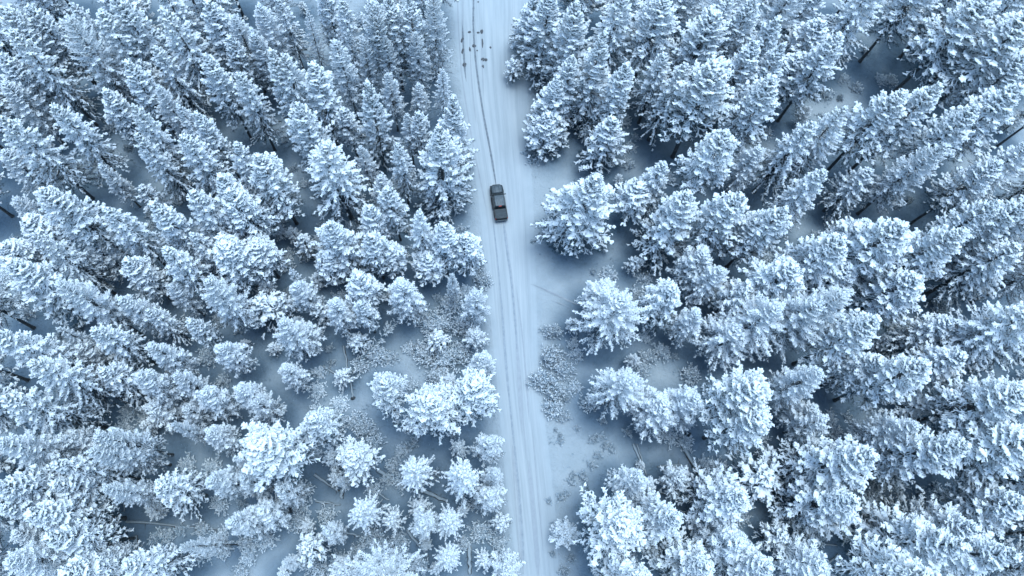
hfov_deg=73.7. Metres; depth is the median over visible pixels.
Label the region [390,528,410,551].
bush
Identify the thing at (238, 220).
pine tree
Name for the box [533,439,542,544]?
tyre track
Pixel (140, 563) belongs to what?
spruce tree
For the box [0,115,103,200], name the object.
spruce tree
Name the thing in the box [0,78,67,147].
larch tree
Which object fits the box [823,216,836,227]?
bush
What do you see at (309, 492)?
bush
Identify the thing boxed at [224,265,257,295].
larch tree
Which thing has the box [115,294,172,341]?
larch tree
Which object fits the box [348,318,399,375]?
fallen tree
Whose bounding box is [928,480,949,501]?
bush
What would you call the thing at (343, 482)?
larch tree
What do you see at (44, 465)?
larch tree
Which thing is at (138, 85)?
pine tree
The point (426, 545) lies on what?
larch tree
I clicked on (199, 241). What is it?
spruce tree
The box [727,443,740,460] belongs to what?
bush
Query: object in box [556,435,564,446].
bush
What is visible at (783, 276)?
pine tree
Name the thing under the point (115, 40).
spruce tree
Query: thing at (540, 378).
bush
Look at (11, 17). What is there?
pine tree
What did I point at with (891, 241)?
pine tree
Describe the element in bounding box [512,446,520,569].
tyre track
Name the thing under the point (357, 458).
pine tree
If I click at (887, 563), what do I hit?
pine tree
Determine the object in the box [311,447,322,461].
larch tree
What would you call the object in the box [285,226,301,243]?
larch tree
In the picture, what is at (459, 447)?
fir tree
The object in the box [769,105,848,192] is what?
pine tree
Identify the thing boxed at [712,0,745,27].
larch tree
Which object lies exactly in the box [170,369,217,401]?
larch tree
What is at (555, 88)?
pine tree
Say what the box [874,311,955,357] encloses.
spruce tree
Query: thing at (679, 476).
larch tree
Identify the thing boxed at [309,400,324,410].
bush
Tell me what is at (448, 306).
bush
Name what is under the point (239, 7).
pine tree
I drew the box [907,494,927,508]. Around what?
bush
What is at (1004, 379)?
larch tree
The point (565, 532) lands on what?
larch tree
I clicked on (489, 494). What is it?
larch tree
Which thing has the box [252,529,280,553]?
bush
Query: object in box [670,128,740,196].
pine tree
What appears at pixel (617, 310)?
pine tree
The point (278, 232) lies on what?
larch tree
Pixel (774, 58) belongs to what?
pine tree
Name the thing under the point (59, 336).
bush
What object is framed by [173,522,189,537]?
bush
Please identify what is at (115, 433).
larch tree
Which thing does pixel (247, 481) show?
larch tree
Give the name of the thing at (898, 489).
bush
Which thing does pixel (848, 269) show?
pine tree
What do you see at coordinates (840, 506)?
pine tree
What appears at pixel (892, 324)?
bush
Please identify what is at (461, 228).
bush
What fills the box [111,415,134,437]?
bush
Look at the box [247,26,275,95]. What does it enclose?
larch tree
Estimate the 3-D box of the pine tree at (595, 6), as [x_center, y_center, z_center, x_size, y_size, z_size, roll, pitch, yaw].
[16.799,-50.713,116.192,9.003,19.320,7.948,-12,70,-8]
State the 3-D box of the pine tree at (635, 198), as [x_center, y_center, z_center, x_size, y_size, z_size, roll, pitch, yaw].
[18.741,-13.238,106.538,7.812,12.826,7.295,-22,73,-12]
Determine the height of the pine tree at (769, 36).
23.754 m
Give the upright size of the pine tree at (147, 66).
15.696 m
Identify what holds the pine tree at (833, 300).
on the ground at (566, 276)
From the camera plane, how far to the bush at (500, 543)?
93.25 m
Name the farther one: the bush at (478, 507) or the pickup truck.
the pickup truck
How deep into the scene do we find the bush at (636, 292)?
106.80 m
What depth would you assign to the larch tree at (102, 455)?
80.82 m
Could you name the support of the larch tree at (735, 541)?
on the ground at (566, 276)
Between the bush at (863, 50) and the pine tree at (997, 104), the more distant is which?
the bush at (863, 50)
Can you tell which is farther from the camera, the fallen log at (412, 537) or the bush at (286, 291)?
the bush at (286, 291)
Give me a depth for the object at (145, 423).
93.06 m
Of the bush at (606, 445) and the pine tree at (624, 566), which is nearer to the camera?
the pine tree at (624, 566)
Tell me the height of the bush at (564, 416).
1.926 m
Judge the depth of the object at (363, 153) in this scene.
101.74 m
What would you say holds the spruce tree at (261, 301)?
on the ground at (566, 276)
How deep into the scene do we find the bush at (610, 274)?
108.01 m
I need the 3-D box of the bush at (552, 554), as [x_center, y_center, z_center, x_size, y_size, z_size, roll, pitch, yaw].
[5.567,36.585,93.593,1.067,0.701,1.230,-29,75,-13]
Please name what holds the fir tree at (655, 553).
on the ground at (566, 276)
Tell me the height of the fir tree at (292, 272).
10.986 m
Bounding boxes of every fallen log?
[125,520,217,531]
[313,473,338,491]
[315,500,340,505]
[339,489,343,498]
[343,346,347,367]
[343,529,363,536]
[350,379,354,396]
[376,468,395,481]
[406,529,428,556]
[419,489,446,501]
[467,547,473,574]
[632,444,646,474]
[678,438,696,472]
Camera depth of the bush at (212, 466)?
94.39 m
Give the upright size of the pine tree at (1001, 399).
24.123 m
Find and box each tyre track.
[457,2,485,205]
[462,0,463,23]
[462,24,465,77]
[469,42,475,117]
[472,0,495,183]
[481,38,483,92]
[492,215,507,390]
[500,288,523,561]
[503,221,516,346]
[504,224,521,428]
[512,445,523,573]
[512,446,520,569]
[516,289,528,415]
[519,360,525,451]
[527,461,537,575]
[529,464,539,574]
[533,284,576,304]
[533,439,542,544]
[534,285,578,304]
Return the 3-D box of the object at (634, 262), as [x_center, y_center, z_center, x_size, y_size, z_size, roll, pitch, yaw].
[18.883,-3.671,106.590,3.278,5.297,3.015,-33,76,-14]
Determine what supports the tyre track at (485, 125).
on the road
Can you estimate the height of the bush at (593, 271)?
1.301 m
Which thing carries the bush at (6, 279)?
on the ground at (566, 276)
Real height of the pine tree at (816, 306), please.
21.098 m
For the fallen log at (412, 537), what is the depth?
92.67 m
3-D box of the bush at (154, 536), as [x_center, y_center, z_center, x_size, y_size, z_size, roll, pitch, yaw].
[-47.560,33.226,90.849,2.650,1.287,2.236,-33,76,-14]
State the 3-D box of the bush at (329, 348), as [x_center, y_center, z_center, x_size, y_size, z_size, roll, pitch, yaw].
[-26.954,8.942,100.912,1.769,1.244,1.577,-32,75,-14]
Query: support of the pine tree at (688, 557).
on the ground at (566, 276)
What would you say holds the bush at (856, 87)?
on the ground at (566, 276)
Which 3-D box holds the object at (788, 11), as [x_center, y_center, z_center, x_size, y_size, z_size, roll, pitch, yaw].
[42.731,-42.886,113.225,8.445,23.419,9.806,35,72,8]
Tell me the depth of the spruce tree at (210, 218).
91.87 m
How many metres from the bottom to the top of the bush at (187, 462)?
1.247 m
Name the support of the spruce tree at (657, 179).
on the ground at (566, 276)
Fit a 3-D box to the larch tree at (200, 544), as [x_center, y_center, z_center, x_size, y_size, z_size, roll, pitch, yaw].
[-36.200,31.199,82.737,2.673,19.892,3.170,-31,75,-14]
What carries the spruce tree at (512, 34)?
on the ground at (566, 276)
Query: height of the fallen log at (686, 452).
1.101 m
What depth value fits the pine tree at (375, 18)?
99.17 m
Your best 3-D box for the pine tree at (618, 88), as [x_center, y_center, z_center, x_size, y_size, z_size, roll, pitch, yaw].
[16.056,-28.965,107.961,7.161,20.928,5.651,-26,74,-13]
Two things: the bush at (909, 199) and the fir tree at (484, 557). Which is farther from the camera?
the bush at (909, 199)
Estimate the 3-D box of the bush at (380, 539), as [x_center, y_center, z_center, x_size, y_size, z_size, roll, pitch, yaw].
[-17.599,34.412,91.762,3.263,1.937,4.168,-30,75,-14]
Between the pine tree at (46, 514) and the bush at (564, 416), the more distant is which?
the bush at (564, 416)
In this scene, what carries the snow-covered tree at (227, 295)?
on the ground at (566, 276)
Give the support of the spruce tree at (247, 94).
on the ground at (566, 276)
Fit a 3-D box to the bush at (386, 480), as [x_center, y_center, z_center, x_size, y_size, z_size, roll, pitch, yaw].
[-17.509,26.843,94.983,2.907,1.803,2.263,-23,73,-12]
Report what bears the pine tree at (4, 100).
on the ground at (566, 276)
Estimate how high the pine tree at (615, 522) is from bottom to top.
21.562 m
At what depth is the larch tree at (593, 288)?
99.39 m
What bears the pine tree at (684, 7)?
on the ground at (566, 276)
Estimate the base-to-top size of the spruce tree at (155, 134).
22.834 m
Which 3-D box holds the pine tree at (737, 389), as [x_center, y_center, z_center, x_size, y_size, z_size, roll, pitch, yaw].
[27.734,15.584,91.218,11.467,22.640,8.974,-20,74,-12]
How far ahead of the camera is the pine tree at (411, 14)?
101.85 m
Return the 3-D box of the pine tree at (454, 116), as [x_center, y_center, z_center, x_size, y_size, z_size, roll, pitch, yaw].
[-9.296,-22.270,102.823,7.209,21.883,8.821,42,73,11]
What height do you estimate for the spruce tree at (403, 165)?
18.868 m
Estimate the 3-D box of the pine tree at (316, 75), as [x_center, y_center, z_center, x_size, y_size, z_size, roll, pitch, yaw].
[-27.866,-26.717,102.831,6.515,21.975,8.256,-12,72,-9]
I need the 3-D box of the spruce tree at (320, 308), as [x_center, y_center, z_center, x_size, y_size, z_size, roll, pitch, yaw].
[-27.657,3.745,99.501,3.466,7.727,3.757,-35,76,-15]
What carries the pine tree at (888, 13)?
on the ground at (566, 276)
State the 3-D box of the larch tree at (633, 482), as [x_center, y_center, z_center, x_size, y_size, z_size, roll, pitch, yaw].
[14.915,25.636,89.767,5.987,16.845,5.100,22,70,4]
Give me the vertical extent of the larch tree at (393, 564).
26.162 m
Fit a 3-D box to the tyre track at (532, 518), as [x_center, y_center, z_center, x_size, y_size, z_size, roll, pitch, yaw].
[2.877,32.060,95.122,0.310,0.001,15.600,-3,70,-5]
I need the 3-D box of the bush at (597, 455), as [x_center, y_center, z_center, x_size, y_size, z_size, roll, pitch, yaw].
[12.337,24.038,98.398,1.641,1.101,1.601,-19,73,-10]
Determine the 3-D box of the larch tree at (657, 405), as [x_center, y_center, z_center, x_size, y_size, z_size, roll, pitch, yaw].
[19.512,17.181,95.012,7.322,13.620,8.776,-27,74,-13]
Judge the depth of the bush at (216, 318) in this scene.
101.28 m
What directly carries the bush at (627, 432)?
on the ground at (566, 276)
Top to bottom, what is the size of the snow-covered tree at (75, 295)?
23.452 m
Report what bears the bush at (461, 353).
on the ground at (566, 276)
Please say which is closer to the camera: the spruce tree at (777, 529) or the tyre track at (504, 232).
the spruce tree at (777, 529)
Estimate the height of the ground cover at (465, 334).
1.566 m
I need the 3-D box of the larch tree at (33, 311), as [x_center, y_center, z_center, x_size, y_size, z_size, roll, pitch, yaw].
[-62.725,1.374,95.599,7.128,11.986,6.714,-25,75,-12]
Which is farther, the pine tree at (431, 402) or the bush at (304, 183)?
the bush at (304, 183)
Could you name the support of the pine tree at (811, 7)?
on the ground at (566, 276)
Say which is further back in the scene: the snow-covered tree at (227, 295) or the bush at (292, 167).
the bush at (292, 167)
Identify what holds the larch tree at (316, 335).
on the ground at (566, 276)
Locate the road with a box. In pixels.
[452,0,559,575]
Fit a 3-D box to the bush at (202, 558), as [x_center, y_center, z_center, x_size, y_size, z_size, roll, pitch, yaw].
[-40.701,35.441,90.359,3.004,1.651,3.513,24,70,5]
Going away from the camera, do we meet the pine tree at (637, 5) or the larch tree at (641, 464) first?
the larch tree at (641, 464)
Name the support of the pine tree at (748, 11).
on the ground at (566, 276)
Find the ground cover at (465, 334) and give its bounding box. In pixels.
[3,0,1023,574]
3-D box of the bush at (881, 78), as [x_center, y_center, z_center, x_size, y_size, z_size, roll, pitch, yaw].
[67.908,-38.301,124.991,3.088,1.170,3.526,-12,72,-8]
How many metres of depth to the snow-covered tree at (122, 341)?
87.67 m
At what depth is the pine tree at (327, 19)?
106.39 m
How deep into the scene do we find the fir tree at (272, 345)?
98.33 m
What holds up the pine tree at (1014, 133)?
on the ground at (566, 276)
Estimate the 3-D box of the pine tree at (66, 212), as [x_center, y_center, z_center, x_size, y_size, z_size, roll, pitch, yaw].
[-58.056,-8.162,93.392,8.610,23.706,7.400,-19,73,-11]
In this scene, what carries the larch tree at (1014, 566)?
on the ground at (566, 276)
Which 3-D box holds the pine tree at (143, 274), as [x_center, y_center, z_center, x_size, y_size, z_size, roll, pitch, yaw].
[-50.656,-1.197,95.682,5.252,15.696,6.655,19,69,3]
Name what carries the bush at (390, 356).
on the ground at (566, 276)
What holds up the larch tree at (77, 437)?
on the ground at (566, 276)
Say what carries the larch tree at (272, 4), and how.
on the ground at (566, 276)
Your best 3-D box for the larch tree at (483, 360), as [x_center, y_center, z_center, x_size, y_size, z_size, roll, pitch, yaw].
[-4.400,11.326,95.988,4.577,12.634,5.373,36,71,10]
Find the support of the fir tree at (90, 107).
on the ground at (566, 276)
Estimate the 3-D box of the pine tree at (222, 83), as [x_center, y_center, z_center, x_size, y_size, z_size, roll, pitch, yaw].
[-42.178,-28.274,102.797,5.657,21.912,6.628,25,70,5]
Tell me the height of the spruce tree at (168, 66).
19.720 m
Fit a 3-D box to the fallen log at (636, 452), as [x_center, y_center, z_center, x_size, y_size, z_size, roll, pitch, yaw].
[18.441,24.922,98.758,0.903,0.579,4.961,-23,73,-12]
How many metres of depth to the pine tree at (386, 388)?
83.84 m
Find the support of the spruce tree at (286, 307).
on the ground at (566, 276)
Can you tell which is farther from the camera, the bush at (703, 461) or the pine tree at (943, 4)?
the pine tree at (943, 4)
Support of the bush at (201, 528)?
on the ground at (566, 276)
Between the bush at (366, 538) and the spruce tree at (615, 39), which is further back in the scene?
the spruce tree at (615, 39)
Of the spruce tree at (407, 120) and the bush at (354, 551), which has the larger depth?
the spruce tree at (407, 120)
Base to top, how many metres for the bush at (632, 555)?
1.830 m
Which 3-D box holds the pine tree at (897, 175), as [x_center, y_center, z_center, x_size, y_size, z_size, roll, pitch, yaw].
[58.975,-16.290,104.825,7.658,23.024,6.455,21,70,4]
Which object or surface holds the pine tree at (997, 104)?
on the ground at (566, 276)
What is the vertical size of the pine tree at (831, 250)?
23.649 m
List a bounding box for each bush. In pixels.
[0,271,13,287]
[7,291,25,303]
[17,308,36,323]
[48,331,64,340]
[68,322,84,332]
[102,119,115,135]
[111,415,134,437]
[116,400,141,422]
[123,144,132,151]
[133,409,153,427]
[143,220,155,230]
[146,525,162,545]
[155,526,176,544]
[170,192,186,205]
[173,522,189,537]
[176,451,196,474]
[181,314,197,332]
[190,517,210,537]
[190,546,215,566]
[195,346,217,370]
[201,452,222,476]
[208,492,230,516]
[209,311,226,328]
[210,523,229,544]
[213,371,230,388]
[215,539,232,561]
[232,327,242,334]
[232,557,249,575]
[235,498,248,510]
[235,535,255,554]
[238,542,260,571]
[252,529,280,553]
[273,219,286,230]
[277,252,296,274]
[280,130,290,143]
[280,285,288,297]
[282,246,295,259]
[284,510,311,533]
[288,492,312,513]
[289,163,297,172]
[292,474,316,502]
[296,251,314,263]
[298,178,310,188]
[299,549,326,575]
[306,365,327,381]
[307,378,327,400]
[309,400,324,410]
[310,561,329,575]
[311,235,321,247]
[315,502,339,525]
[325,342,335,352]
[327,359,335,367]
[327,548,345,567]
[328,288,347,301]
[329,391,349,413]
[333,414,349,428]
[341,220,359,234]
[343,409,373,432]
[346,542,368,559]
[350,353,369,378]
[351,420,378,438]
[353,13,364,28]
[356,525,381,546]
[359,342,392,371]
[362,483,383,499]
[365,433,387,452]
[368,527,390,556]
[376,473,394,489]
[381,544,409,557]
[383,348,399,365]
[384,456,401,474]
[390,472,406,495]
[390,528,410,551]
[392,441,410,460]
[398,415,418,434]
[400,340,417,357]
[403,222,412,234]
[404,376,421,390]
[404,435,420,452]
[407,552,429,575]
[410,334,438,368]
[414,303,436,326]
[417,307,453,339]
[424,365,452,384]
[425,343,463,374]
[432,293,446,303]
[433,467,442,481]
[437,290,464,318]
[447,339,473,366]
[448,432,458,439]
[449,314,476,338]
[454,223,469,233]
[455,530,471,551]
[457,283,472,298]
[465,494,491,517]
[465,520,494,544]
[473,269,493,292]
[489,533,509,551]
[520,147,531,158]
[525,154,541,166]
[525,367,555,394]
[538,343,569,371]
[539,323,563,339]
[540,398,568,421]
[542,376,566,405]
[544,496,551,505]
[548,550,555,557]
[550,357,577,382]
[556,409,571,422]
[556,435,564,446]
[556,491,566,502]
[556,565,569,575]
[560,395,570,403]
[564,377,584,396]
[564,474,576,486]
[565,333,577,350]
[565,347,583,364]
[565,554,575,563]
[568,470,576,478]
[574,469,588,481]
[577,395,602,413]
[587,459,598,469]
[588,433,599,443]
[589,267,596,275]
[593,450,603,458]
[595,415,607,425]
[596,431,607,440]
[597,265,617,280]
[601,441,608,451]
[607,443,616,454]
[618,113,631,128]
[620,155,635,169]
[620,426,632,438]
[620,550,637,563]
[625,140,638,152]
[628,284,644,301]
[631,133,640,141]
[632,271,653,287]
[634,348,657,365]
[634,361,651,379]
[636,328,652,344]
[650,342,671,362]
[660,428,677,450]
[666,167,676,185]
[674,427,695,454]
[678,362,701,386]
[678,417,697,431]
[697,452,712,469]
[706,454,728,476]
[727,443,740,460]
[736,512,752,528]
[758,434,772,443]
[761,126,774,141]
[761,251,773,264]
[808,525,826,551]
[809,230,818,236]
[821,87,836,100]
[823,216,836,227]
[823,421,842,442]
[824,407,838,426]
[836,93,843,101]
[836,212,849,220]
[838,72,849,83]
[841,408,854,421]
[848,80,863,93]
[857,480,885,509]
[857,493,882,516]
[859,44,869,55]
[874,71,890,87]
[881,319,898,328]
[886,73,898,88]
[889,476,912,498]
[904,194,913,203]
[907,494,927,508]
[915,485,929,500]
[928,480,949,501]
[931,298,949,316]
[941,368,955,386]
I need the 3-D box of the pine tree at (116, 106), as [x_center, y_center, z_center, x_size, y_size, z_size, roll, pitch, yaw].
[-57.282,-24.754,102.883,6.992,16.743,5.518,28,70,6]
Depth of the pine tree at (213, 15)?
101.12 m
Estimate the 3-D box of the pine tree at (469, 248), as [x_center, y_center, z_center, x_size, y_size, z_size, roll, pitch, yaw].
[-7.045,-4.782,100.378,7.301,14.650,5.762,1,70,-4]
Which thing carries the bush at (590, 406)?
on the ground at (566, 276)
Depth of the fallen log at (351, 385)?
99.41 m
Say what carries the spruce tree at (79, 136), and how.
on the ground at (566, 276)
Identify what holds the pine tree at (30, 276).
on the ground at (566, 276)
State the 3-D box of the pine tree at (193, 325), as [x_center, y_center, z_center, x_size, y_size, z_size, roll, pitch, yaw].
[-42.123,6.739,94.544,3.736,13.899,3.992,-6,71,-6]
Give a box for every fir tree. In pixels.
[0,374,12,390]
[55,326,112,354]
[86,98,99,110]
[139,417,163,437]
[240,339,254,347]
[265,342,282,358]
[277,566,293,575]
[289,268,306,281]
[304,10,331,68]
[320,442,343,472]
[332,367,357,392]
[347,489,389,535]
[382,504,410,537]
[397,453,439,501]
[405,208,434,257]
[406,493,435,515]
[431,68,451,115]
[432,539,464,573]
[434,500,464,540]
[437,456,484,509]
[448,437,471,458]
[457,503,470,517]
[473,546,493,574]
[641,545,659,558]
[878,391,933,420]
[1015,369,1023,380]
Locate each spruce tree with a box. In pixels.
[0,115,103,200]
[0,495,111,525]
[7,27,107,126]
[25,353,140,425]
[27,232,121,302]
[49,102,133,188]
[49,454,152,501]
[68,2,126,90]
[94,7,162,90]
[100,205,175,270]
[119,541,204,575]
[130,103,208,189]
[132,132,205,203]
[134,183,176,218]
[144,306,197,345]
[150,45,215,120]
[152,467,217,521]
[157,0,221,69]
[160,8,234,115]
[161,245,223,305]
[174,103,220,169]
[177,132,241,205]
[184,0,248,38]
[186,188,237,247]
[187,231,224,277]
[230,140,272,208]
[233,71,286,151]
[242,290,292,339]
[272,0,313,68]
[274,52,329,147]
[274,292,297,318]
[293,233,322,262]
[296,528,335,568]
[298,1,309,16]
[304,139,373,230]
[310,299,331,328]
[327,466,343,489]
[335,0,375,84]
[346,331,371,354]
[389,142,418,204]
[400,113,420,164]
[425,328,451,355]
[428,560,440,575]
[488,511,512,533]
[503,57,525,83]
[508,19,524,43]
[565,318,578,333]
[577,0,634,93]
[577,127,591,142]
[620,160,669,218]
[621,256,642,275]
[626,51,672,124]
[628,277,683,338]
[633,61,692,151]
[669,0,737,78]
[675,0,738,60]
[707,278,755,321]
[723,449,782,510]
[746,120,817,207]
[748,517,791,557]
[752,444,777,460]
[759,0,803,33]
[761,168,828,240]
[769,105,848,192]
[807,350,884,405]
[815,166,874,224]
[817,0,882,71]
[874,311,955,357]
[885,340,968,403]
[910,299,1023,384]
[919,314,1008,382]
[923,236,1022,313]
[931,140,1023,209]
[963,314,1023,377]
[992,165,1023,202]
[999,114,1023,134]
[1003,518,1023,570]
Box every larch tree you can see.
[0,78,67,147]
[0,147,65,198]
[0,429,96,475]
[0,541,28,575]
[2,535,74,575]
[9,193,46,221]
[9,521,52,554]
[24,449,68,477]
[32,286,83,316]
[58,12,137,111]
[58,425,112,464]
[61,247,117,291]
[70,339,122,368]
[83,439,171,476]
[89,242,130,285]
[92,426,174,467]
[97,163,140,207]
[98,539,150,560]
[101,475,161,511]
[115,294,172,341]
[140,394,188,434]
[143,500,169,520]
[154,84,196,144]
[164,282,207,317]
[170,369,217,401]
[171,420,206,445]
[179,533,238,557]
[181,399,214,430]
[203,421,243,458]
[204,464,252,500]
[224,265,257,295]
[224,503,275,539]
[227,13,266,92]
[232,380,272,416]
[232,448,246,468]
[237,467,275,499]
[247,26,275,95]
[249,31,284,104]
[249,390,286,426]
[249,493,293,532]
[253,1,294,62]
[256,279,277,295]
[260,0,299,27]
[272,223,286,240]
[272,315,318,362]
[273,479,309,508]
[277,361,314,393]
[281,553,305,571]
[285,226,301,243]
[288,280,326,314]
[292,315,304,323]
[299,318,326,354]
[300,517,316,533]
[309,272,326,289]
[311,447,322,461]
[320,519,349,544]
[326,296,358,339]
[327,546,363,575]
[336,475,356,491]
[345,539,427,575]
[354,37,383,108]
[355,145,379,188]
[364,0,400,46]
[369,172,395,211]
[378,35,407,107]
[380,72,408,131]
[386,276,427,325]
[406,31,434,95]
[407,503,438,543]
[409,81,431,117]
[419,539,433,550]
[439,371,456,386]
[445,273,460,305]
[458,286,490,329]
[462,325,489,351]
[465,350,496,376]
[467,432,504,467]
[473,480,507,515]
[479,466,503,487]
[487,547,525,575]
[548,515,581,550]
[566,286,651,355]
[574,277,618,318]
[585,366,647,419]
[604,464,649,502]
[613,173,622,185]
[620,385,676,444]
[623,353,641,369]
[635,459,644,469]
[641,475,656,495]
[655,459,692,500]
[664,306,702,349]
[665,244,712,297]
[667,383,706,434]
[679,264,729,310]
[691,518,754,570]
[692,305,750,376]
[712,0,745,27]
[712,291,787,365]
[720,146,765,192]
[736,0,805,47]
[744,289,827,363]
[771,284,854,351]
[771,399,821,431]
[782,405,830,448]
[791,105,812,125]
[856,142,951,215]
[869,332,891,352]
[938,370,1019,423]
[969,256,1023,305]
[983,533,1023,575]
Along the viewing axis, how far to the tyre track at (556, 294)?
106.65 m
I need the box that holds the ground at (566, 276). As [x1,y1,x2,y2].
[0,0,1023,575]
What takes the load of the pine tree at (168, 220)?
on the ground at (566, 276)
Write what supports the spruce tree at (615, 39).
on the ground at (566, 276)
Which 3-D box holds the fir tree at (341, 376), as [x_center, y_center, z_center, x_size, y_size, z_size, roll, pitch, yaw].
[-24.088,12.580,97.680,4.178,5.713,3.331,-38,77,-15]
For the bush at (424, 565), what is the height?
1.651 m
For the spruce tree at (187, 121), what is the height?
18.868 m
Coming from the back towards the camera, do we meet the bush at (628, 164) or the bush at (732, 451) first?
the bush at (628, 164)
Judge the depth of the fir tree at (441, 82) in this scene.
108.06 m
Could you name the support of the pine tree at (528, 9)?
on the ground at (566, 276)
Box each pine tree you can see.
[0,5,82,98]
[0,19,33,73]
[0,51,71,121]
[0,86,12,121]
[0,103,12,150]
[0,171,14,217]
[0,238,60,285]
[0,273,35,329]
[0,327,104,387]
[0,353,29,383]
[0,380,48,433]
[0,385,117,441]
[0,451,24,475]
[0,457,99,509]
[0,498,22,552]
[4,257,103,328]
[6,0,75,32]
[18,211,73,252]
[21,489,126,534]
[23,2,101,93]
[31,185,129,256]
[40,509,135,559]
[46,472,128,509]
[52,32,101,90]
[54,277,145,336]
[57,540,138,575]
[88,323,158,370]
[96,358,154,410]
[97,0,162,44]
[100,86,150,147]
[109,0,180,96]
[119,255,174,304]
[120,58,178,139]
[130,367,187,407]
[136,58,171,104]
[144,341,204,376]
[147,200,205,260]
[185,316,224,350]
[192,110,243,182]
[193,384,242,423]
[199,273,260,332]
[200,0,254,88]
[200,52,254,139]
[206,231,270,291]
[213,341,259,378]
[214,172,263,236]
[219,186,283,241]
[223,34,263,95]
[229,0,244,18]
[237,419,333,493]
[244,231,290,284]
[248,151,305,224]
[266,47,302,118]
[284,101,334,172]
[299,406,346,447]
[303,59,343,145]
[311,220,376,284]
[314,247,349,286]
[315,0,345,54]
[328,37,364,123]
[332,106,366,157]
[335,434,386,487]
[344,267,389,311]
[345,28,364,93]
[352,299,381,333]
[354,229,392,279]
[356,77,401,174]
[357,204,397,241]
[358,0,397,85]
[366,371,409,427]
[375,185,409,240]
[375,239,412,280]
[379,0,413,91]
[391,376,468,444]
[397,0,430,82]
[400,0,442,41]
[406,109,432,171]
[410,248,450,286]
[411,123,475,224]
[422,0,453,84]
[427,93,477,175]
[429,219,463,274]
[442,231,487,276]
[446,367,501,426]
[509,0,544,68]
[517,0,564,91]
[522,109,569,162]
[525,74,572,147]
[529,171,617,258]
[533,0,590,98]
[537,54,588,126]
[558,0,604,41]
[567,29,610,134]
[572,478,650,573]
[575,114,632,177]
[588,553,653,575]
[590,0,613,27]
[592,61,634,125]
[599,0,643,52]
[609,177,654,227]
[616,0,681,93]
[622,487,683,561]
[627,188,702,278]
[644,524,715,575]
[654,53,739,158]
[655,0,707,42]
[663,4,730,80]
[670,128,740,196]
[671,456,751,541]
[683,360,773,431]
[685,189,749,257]
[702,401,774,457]
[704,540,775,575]
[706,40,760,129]
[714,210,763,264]
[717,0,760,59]
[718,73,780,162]
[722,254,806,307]
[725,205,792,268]
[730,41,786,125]
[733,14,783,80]
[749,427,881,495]
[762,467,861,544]
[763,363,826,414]
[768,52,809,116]
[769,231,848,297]
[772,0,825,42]
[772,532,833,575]
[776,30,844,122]
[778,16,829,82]
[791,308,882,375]
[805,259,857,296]
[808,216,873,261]
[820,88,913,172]
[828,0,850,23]
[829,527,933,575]
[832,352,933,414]
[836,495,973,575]
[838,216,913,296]
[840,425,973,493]
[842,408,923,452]
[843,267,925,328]
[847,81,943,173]
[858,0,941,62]
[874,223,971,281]
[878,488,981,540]
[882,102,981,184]
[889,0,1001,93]
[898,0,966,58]
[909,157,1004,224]
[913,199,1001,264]
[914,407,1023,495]
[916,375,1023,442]
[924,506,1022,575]
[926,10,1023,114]
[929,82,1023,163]
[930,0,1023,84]
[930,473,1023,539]
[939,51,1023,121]
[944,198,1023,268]
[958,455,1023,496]
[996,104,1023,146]
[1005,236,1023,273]
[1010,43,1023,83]
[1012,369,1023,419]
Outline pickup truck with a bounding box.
[490,184,507,221]
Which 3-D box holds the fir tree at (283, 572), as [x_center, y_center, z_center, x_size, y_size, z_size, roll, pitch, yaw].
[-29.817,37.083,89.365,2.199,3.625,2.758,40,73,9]
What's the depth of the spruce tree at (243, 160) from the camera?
94.52 m
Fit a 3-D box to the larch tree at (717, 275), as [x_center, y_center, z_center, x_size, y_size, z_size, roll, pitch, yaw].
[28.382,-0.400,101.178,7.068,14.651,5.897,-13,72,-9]
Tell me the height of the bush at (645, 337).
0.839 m
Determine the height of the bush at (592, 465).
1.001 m
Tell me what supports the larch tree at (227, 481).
on the ground at (566, 276)
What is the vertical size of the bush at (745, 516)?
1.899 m
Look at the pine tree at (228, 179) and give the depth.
90.04 m
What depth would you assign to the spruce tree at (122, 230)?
91.52 m
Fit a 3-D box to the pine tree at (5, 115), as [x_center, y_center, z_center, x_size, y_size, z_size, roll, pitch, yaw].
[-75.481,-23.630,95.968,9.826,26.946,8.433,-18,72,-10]
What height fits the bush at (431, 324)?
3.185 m
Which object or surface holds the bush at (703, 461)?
on the ground at (566, 276)
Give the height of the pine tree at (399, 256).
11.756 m
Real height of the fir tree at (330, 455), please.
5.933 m
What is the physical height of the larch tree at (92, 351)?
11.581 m
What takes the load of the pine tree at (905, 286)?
on the ground at (566, 276)
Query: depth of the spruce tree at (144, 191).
99.29 m
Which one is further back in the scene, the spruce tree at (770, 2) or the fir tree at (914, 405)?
the spruce tree at (770, 2)
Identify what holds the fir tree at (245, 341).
on the ground at (566, 276)
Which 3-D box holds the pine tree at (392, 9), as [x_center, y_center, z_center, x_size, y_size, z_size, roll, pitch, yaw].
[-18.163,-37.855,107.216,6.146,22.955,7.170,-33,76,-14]
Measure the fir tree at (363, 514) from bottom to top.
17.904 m
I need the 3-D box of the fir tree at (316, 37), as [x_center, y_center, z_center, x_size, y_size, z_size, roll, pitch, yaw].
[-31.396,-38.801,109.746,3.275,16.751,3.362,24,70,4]
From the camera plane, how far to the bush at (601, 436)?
99.16 m
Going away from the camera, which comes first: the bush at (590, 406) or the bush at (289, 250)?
the bush at (590, 406)
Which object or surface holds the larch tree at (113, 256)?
on the ground at (566, 276)
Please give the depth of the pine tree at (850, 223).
100.49 m

